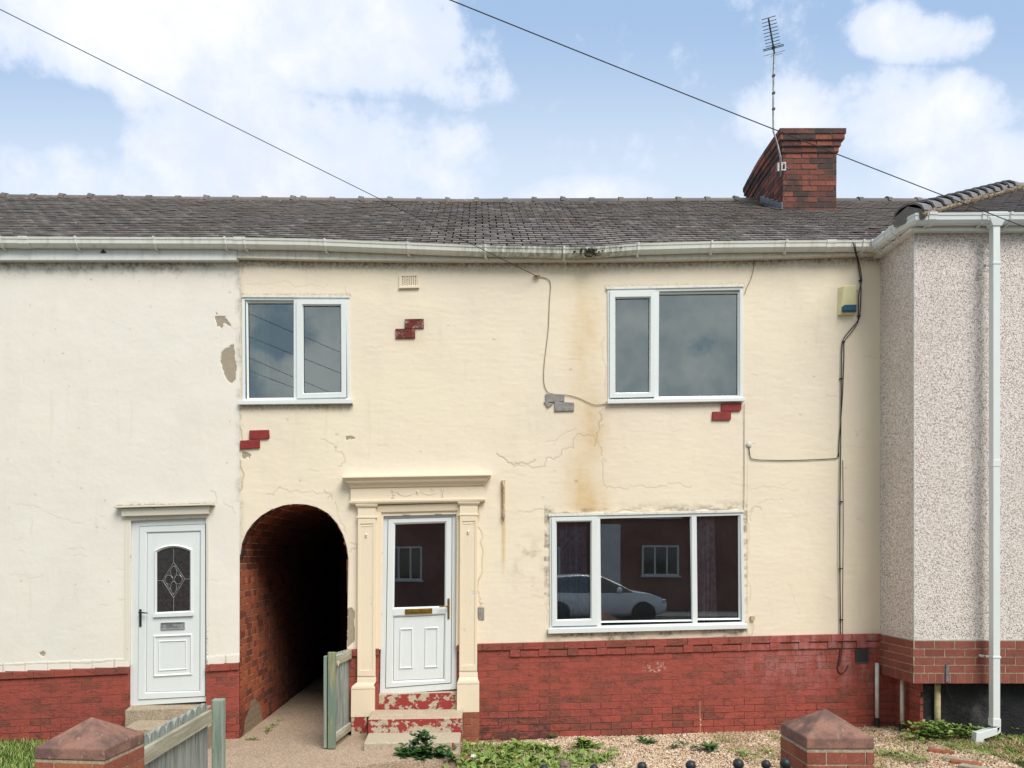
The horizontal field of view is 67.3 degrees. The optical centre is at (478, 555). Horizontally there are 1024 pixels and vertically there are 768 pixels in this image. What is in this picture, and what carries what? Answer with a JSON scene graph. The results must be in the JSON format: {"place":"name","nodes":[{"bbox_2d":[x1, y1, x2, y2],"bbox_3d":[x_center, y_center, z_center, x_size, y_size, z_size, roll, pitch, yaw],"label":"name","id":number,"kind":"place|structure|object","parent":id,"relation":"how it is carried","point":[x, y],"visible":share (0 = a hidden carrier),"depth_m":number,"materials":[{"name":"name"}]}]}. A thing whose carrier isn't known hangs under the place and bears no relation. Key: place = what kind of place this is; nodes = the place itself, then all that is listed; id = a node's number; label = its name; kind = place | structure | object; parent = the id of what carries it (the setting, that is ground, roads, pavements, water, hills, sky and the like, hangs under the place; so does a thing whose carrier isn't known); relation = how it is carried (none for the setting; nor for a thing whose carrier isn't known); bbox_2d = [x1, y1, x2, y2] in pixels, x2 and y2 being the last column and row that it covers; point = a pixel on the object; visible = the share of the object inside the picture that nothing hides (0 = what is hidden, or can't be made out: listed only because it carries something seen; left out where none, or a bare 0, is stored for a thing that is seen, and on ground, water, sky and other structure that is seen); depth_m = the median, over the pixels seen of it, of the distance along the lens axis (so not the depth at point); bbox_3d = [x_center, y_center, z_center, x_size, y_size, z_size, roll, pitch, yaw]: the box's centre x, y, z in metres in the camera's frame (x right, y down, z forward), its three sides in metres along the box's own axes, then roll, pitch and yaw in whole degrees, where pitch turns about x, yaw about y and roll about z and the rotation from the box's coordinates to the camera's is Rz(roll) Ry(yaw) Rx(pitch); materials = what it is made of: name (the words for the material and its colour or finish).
{"place":"outdoors","nodes":[
{"label":"outdoors","id":0,"kind":"place"},
{"bbox_2d":[0,737,47,767],"bbox_3d":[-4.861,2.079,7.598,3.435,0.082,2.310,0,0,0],"label":"grass","id":1,"kind":"structure","parent":0,"point":[13,763],"depth_m":8.08,"materials":[{"name":"green plant"}]},
{"bbox_2d":[0,192,301,748],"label":"terraced house","id":2,"kind":"structure","parent":0,"point":[120,554],"depth_m":8.70,"materials":[{"name":"paint"}]},
{"bbox_2d":[130,518,206,705],"bbox_3d":[-3.512,0.635,8.737,0.899,2.152,0.146,0,0,0],"label":"door","id":3,"kind":"structure","parent":2,"relation":"in","point":[169,556],"depth_m":8.73,"materials":[{"name":"white plastic"}]},
{"bbox_2d":[241,674,350,737],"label":"passage floor","id":4,"kind":"structure","parent":0,"point":[301,713],"depth_m":9.76,"materials":[{"name":"beige concrete"}]},
{"bbox_2d":[264,718,284,732],"bbox_3d":[-2.474,2.050,9.266,0.161,0.034,0.784,0,0,0],"label":"weed plant","id":5,"kind":"object","parent":4,"relation":"on","point":[270,727],"visible":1,"depth_m":9.20,"materials":[{"name":"green plant"}]},
{"bbox_2d":[208,733,458,767],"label":"path","id":6,"kind":"structure","parent":0,"point":[299,752],"depth_m":7.79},
{"bbox_2d":[144,698,225,767],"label":"wooden gate","id":7,"kind":"structure","parent":6,"relation":"on","point":[181,741],"depth_m":5.75,"materials":[{"name":"wood"}]},
{"bbox_2d":[393,729,459,761],"bbox_3d":[-0.512,1.897,7.620,0.658,0.351,0.408,0,0,0],"label":"weed plant","id":8,"kind":"object","parent":6,"relation":"on","point":[420,751],"visible":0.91,"depth_m":7.58,"materials":[{"name":"green plant"}]},
{"bbox_2d":[0,0,1023,198],"label":"sky","id":9,"kind":"structure","parent":0,"point":[435,99],"materials":[{"name":"blue"}]},
{"bbox_2d":[454,726,1022,767],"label":"front garden","id":10,"kind":"object","parent":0,"point":[1010,762],"visible":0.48,"depth_m":7.85,"materials":[{"name":"beige gravel"}]},
{"bbox_2d":[486,739,500,742],"bbox_3d":[0.179,2.095,8.651,0.159,0.033,0.102,0,0,-23],"label":"stone","id":11,"kind":"object","parent":10,"relation":"on","point":[497,740],"visible":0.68,"depth_m":8.63,"materials":[{"name":"beige stone"}]},
{"bbox_2d":[528,742,560,750],"bbox_3d":[0.708,2.036,8.203,0.361,0.065,0.319,0,0,0],"label":"weed plant","id":12,"kind":"object","parent":10,"relation":"on","point":[545,746],"visible":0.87,"depth_m":8.17,"materials":[{"name":"green plant"}]},
{"bbox_2d":[443,735,668,767],"bbox_3d":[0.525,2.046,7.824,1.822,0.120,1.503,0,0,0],"label":"ground cover","id":13,"kind":"object","parent":10,"relation":"on","point":[511,750],"visible":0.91,"depth_m":7.81,"materials":[{"name":"green plant"}]},
{"bbox_2d":[465,754,475,759],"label":"litter","id":14,"kind":"object","parent":13,"relation":"on","point":[467,756],"visible":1,"depth_m":7.79,"materials":[{"name":"white plastic"}]},
{"bbox_2d":[559,760,570,767],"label":"stone post","id":15,"kind":"object","parent":10,"relation":"on","point":[565,764],"visible":1,"depth_m":4.68,"materials":[{"name":"beige stone"}]},
{"bbox_2d":[569,737,604,748],"bbox_3d":[1.117,2.003,8.182,0.340,0.095,0.338,0,0,-31],"label":"weed plant","id":16,"kind":"object","parent":10,"relation":"on","point":[585,742],"visible":1,"depth_m":8.18,"materials":[{"name":"green plant"}]},
{"bbox_2d":[636,736,659,742],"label":"weed plant","id":17,"kind":"object","parent":10,"relation":"on","point":[646,740],"visible":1,"depth_m":8.32,"materials":[{"name":"green plant"}]},
{"bbox_2d":[668,740,695,747],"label":"weed plant","id":18,"kind":"object","parent":10,"relation":"on","point":[676,745],"visible":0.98,"depth_m":8.06,"materials":[{"name":"green plant"}]},
{"bbox_2d":[692,740,718,751],"bbox_3d":[2.372,1.975,7.950,0.321,0.080,0.313,0,0,-41],"label":"weed plant","id":19,"kind":"object","parent":10,"relation":"on","point":[710,745],"visible":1,"depth_m":7.93,"materials":[{"name":"green plant"}]},
{"bbox_2d":[707,729,1000,767],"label":"ground cover","id":20,"kind":"object","parent":10,"relation":"on","point":[898,738],"visible":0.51,"depth_m":7.65,"materials":[{"name":"green plant"}]},
{"bbox_2d":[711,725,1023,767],"bbox_3d":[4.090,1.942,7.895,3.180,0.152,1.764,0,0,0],"label":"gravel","id":21,"kind":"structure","parent":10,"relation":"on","point":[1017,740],"depth_m":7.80,"materials":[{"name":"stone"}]},
{"bbox_2d":[874,663,879,727],"bbox_3d":[4.487,1.585,8.640,0.057,0.751,0.057,0,0,0],"label":"waste pipe","id":22,"kind":"object","parent":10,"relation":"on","point":[876,721],"visible":0.83,"depth_m":8.62,"materials":[{"name":"grey plastic"}]},
{"bbox_2d":[878,749,908,756],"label":"weed plant","id":23,"kind":"object","parent":10,"relation":"on","point":[888,752],"visible":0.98,"depth_m":7.49,"materials":[{"name":"green plant"}]},
{"bbox_2d":[900,752,928,762],"bbox_3d":[4.142,1.918,7.260,0.300,0.076,0.287,0,0,0],"label":"weed plant","id":24,"kind":"object","parent":10,"relation":"on","point":[913,755],"visible":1,"depth_m":7.29,"materials":[{"name":"green plant"}]},
{"bbox_2d":[886,719,962,742],"bbox_3d":[4.658,1.825,8.007,0.749,0.213,0.372,0,0,-9],"label":"leafy bush","id":25,"kind":"object","parent":10,"relation":"on","point":[931,730],"visible":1,"depth_m":8.01,"materials":[{"name":"green plant"}]},
{"bbox_2d":[928,748,954,754],"bbox_3d":[4.560,1.934,7.560,0.222,0.050,0.103,0,0,36],"label":"loose brick","id":26,"kind":"object","parent":10,"relation":"on","point":[939,751],"visible":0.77,"depth_m":7.54,"materials":[{"name":"red brick"}]},
{"bbox_2d":[942,755,971,760],"bbox_3d":[4.516,1.935,7.247,0.251,0.060,0.100,0,0,40],"label":"edging stone","id":27,"kind":"object","parent":10,"relation":"on","point":[951,757],"visible":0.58,"depth_m":7.25,"materials":[{"name":"stone"}]},
{"bbox_2d":[902,723,1018,740],"bbox_3d":[5.091,1.851,8.057,1.172,0.129,0.345,0,0,0],"label":"leafy bush","id":28,"kind":"object","parent":10,"relation":"on","point":[971,728],"visible":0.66,"depth_m":8.06,"materials":[{"name":"green plant"}]},
{"bbox_2d":[950,759,981,765],"bbox_3d":[4.522,1.935,7.120,0.244,0.058,0.093,0,0,39],"label":"edging stone","id":29,"kind":"object","parent":10,"relation":"on","point":[952,761],"visible":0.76,"depth_m":7.11,"materials":[{"name":"brick"}]},
{"bbox_2d":[957,763,989,767],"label":"edging stone","id":30,"kind":"object","parent":10,"relation":"on","point":[962,765],"visible":1,"depth_m":6.98,"materials":[{"name":"stone"}]},
{"bbox_2d":[747,615,754,634],"bbox_3d":[3.079,0.790,8.688,0.095,0.222,0.025,0,0,0],"label":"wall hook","id":31,"kind":"object","parent":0,"point":[752,618],"depth_m":8.68,"materials":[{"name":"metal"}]},
{"bbox_2d":[982,746,1023,767],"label":"side lawn","id":32,"kind":"structure","parent":0,"point":[1021,764],"depth_m":7.20,"materials":[{"name":"green plant"}]},
{"bbox_2d":[933,734,1023,762],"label":"grass","id":33,"kind":"structure","parent":32,"relation":"on","point":[1006,748],"depth_m":7.70,"materials":[{"name":"green plant"}]},
{"bbox_2d":[990,748,1004,753],"bbox_3d":[5.088,1.917,7.526,0.127,0.033,0.078,0,0,-22],"label":"stone","id":34,"kind":"object","parent":32,"relation":"on","point":[998,749],"visible":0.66,"depth_m":7.51,"materials":[{"name":"beige stone"}]},
{"bbox_3d":[0.725,1.970,4.510,2.350,0.780,0.260,0,0,0],"label":"garden wall","id":35,"kind":"object","parent":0,"visible":0},
{"bbox_2d":[540,758,790,767],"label":"metal railing","id":36,"kind":"object","parent":35,"relation":"on","point":[784,763],"visible":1,"depth_m":4.48,"materials":[{"name":"metal"}]},
{"bbox_3d":[-9.600,-1.955,2.830,0.320,8.630,0.312,0,0,0],"label":"telegraph pole","id":37,"kind":"object","parent":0,"visible":0},
{"bbox_2d":[0,9,537,276],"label":"telephone wire","id":38,"kind":"object","parent":37,"relation":"attached to","point":[250,134],"visible":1,"depth_m":7.03,"materials":[{"name":"rubber"}]},
{"bbox_2d":[450,0,1023,226],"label":"telephone wire","id":39,"kind":"object","parent":37,"relation":"attached to","point":[723,109],"visible":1,"depth_m":6.51,"materials":[{"name":"rubber"}]},
{"label":"ground","id":40,"kind":"structure","parent":0,"visible":0},
{"bbox_2d":[34,717,143,767],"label":"brick pillar","id":41,"kind":"structure","parent":40,"relation":"on","point":[91,742],"depth_m":4.39,"materials":[{"name":"brick"}]},
{"bbox_2d":[237,128,895,758],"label":"terraced house","id":42,"kind":"structure","parent":40,"relation":"on","point":[387,546],"depth_m":8.70,"materials":[{"name":"paint"}]},
{"bbox_2d":[240,430,269,448],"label":"feature bricks","id":43,"kind":"object","parent":42,"relation":"attached to","point":[258,435],"visible":1,"depth_m":8.68,"materials":[{"name":"red brick"}]},
{"bbox_2d":[250,304,269,397],"bbox_3d":[-2.501,-2.326,8.816,0.240,1.114,0.088,0,0,0],"label":"curtain","id":44,"kind":"object","parent":42,"relation":"hanging from","point":[260,371],"visible":0.84,"depth_m":8.82,"materials":[{"name":"fabric"}]},
{"bbox_2d":[238,295,352,404],"bbox_3d":[-2.062,-2.320,8.707,1.293,1.241,0.125,0,0,0],"label":"window","id":45,"kind":"structure","parent":42,"relation":"in","point":[300,302],"depth_m":8.69,"materials":[{"name":"white plastic"}]},
{"bbox_2d":[324,649,351,748],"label":"wooden gate","id":46,"kind":"structure","parent":42,"relation":"attached to","point":[337,725],"depth_m":8.11,"materials":[{"name":"wood"}]},
{"bbox_2d":[399,274,418,288],"bbox_3d":[-0.783,-3.103,8.687,0.232,0.168,0.026,0,0,0],"label":"air vent","id":47,"kind":"object","parent":42,"relation":"attached to","point":[408,281],"visible":1,"depth_m":8.69,"materials":[{"name":"beige plastic"}]},
{"bbox_2d":[395,319,423,338],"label":"feature bricks","id":48,"kind":"object","parent":42,"relation":"attached to","point":[411,326],"visible":1,"depth_m":8.68,"materials":[{"name":"red brick"}]},
{"bbox_2d":[380,514,456,692],"bbox_3d":[-0.679,0.554,8.739,0.882,2.070,0.141,0,0,0],"label":"door","id":49,"kind":"structure","parent":42,"relation":"in","point":[419,648],"depth_m":8.74,"materials":[{"name":"white plastic"}]},
{"bbox_2d":[478,608,483,619],"bbox_3d":[0.032,0.661,8.702,0.064,0.139,0.016,0,0,0],"label":"vent patch","id":50,"kind":"object","parent":42,"relation":"attached to","point":[480,613],"visible":1,"depth_m":8.69,"materials":[{"name":"grey plastic"}]},
{"bbox_2d":[502,480,505,520],"bbox_3d":[0.287,-0.619,8.669,0.046,0.467,0.062,0,0,0],"label":"iron bracket","id":51,"kind":"object","parent":42,"relation":"attached to","point":[503,499],"visible":1,"depth_m":8.66,"materials":[{"name":"metal"}]},
{"bbox_2d":[544,394,573,410],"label":"feature bricks","id":52,"kind":"object","parent":42,"relation":"attached to","point":[558,400],"visible":1,"depth_m":8.68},
{"bbox_2d":[538,276,602,404],"bbox_3d":[1.056,-2.429,8.688,0.778,1.459,0.011,0,0,0],"label":"cable","id":53,"kind":"object","parent":42,"relation":"attached to","point":[546,346],"visible":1,"depth_m":8.69,"materials":[{"name":"black plastic"}]},
{"bbox_2d":[557,522,587,618],"bbox_3d":[1.043,0.151,8.826,0.437,1.288,0.098,0,0,0],"label":"curtain","id":54,"kind":"object","parent":42,"relation":"hanging from","point":[572,593],"visible":0.6,"depth_m":8.82,"materials":[{"name":"purple fabric"}]},
{"bbox_2d":[548,510,747,633],"bbox_3d":[1.911,0.183,8.707,2.245,1.398,0.125,0,0,0],"label":"window","id":55,"kind":"structure","parent":42,"relation":"in","point":[592,624],"depth_m":8.69,"materials":[{"name":"white plastic"}]},
{"bbox_2d":[606,284,744,403],"bbox_3d":[2.227,-2.387,8.707,1.554,1.351,0.125,0,0,0],"label":"window","id":56,"kind":"structure","parent":42,"relation":"in","point":[650,293],"depth_m":8.69,"materials":[{"name":"white plastic"}]},
{"bbox_2d":[688,516,716,622],"bbox_3d":[2.575,0.151,8.826,0.322,1.288,0.098,0,0,0],"label":"curtain","id":57,"kind":"object","parent":42,"relation":"hanging from","point":[706,567],"visible":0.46,"depth_m":8.82,"materials":[{"name":"purple fabric"}]},
{"bbox_2d":[712,403,740,419],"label":"feature bricks","id":58,"kind":"object","parent":42,"relation":"attached to","point":[726,410],"visible":1,"depth_m":8.68,"materials":[{"name":"red brick"}]},
{"bbox_2d":[744,404,744,482],"bbox_3d":[3.007,-1.114,8.688,0.010,1.195,0.007,0,0,0],"label":"cable","id":59,"kind":"object","parent":42,"relation":"attached to","point":[744,459],"visible":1,"depth_m":8.69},
{"bbox_2d":[762,15,788,176],"bbox_3d":[4.008,-6.219,10.529,0.311,1.763,0.956,0,0,32],"label":"tv aerial","id":60,"kind":"object","parent":42,"relation":"attached to","point":[773,47],"visible":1,"depth_m":10.80,"materials":[{"name":"metal"}]},
{"bbox_2d":[710,200,862,673],"bbox_3d":[3.808,-2.120,10.236,0.339,6.921,3.552,0,0,-13],"label":"cable","id":61,"kind":"object","parent":42,"relation":"attached to","point":[841,378],"visible":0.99,"depth_m":8.67,"materials":[{"name":"plastic"}]},
{"bbox_2d":[746,442,837,460],"bbox_3d":[3.555,-1.180,8.689,1.053,0.214,0.022,0,0,0],"label":"cable","id":62,"kind":"object","parent":42,"relation":"attached to","point":[748,444],"visible":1,"depth_m":8.69,"materials":[{"name":"plastic"}]},
{"bbox_2d":[794,210,875,456],"bbox_3d":[4.309,-3.031,9.726,0.471,3.834,2.462,0,0,0],"label":"cable","id":63,"kind":"object","parent":42,"relation":"attached to","point":[857,322],"visible":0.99,"depth_m":8.68,"materials":[{"name":"plastic"}]},
{"bbox_2d":[839,460,843,665],"bbox_3d":[4.098,0.087,8.666,0.048,2.321,0.012,0,0,0],"label":"cable","id":64,"kind":"object","parent":42,"relation":"attached to","point":[842,567],"visible":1,"depth_m":8.66,"materials":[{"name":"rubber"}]},
{"bbox_2d":[837,285,856,315],"bbox_3d":[4.162,-2.880,8.658,0.188,0.328,0.084,0,0,0],"label":"alarm box","id":65,"kind":"object","parent":42,"relation":"attached to","point":[847,305],"visible":1,"depth_m":8.64,"materials":[{"name":"beige plastic"}]},
{"bbox_2d":[855,649,868,662],"bbox_3d":[4.338,1.134,8.687,0.151,0.157,0.026,0,0,0],"label":"air brick","id":66,"kind":"object","parent":42,"relation":"attached to","point":[861,655],"visible":1,"depth_m":8.68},
{"bbox_2d":[780,709,873,767],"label":"brick pillar","id":67,"kind":"structure","parent":40,"relation":"on","point":[824,738],"depth_m":4.51,"materials":[{"name":"brick"}]},
{"bbox_2d":[802,180,1023,744],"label":"terraced house","id":68,"kind":"structure","parent":40,"relation":"on","point":[951,433],"depth_m":8.03,"materials":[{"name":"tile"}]},
{"bbox_2d":[899,680,904,731],"bbox_3d":[4.648,1.658,8.420,0.057,0.600,0.057,0,0,0],"label":"waste pipe","id":69,"kind":"object","parent":68,"relation":"attached to","point":[901,727],"visible":0.65,"depth_m":8.40,"materials":[{"name":"grey plastic"}]},
{"bbox_2d":[934,684,940,735],"bbox_3d":[4.880,1.640,8.160,0.060,0.550,0.060,0,0,0],"label":"waste pipe","id":70,"kind":"object","parent":68,"relation":"attached to","point":[937,702],"visible":0.66,"depth_m":8.14,"materials":[{"name":"beige plastic"}]},
{"bbox_2d":[945,665,948,681],"bbox_3d":[4.888,1.230,8.005,0.032,0.182,0.016,0,0,0],"label":"lead strip","id":71,"kind":"object","parent":68,"relation":"hanging from","point":[946,673],"visible":1,"depth_m":8.00,"materials":[{"name":"grey metal"}]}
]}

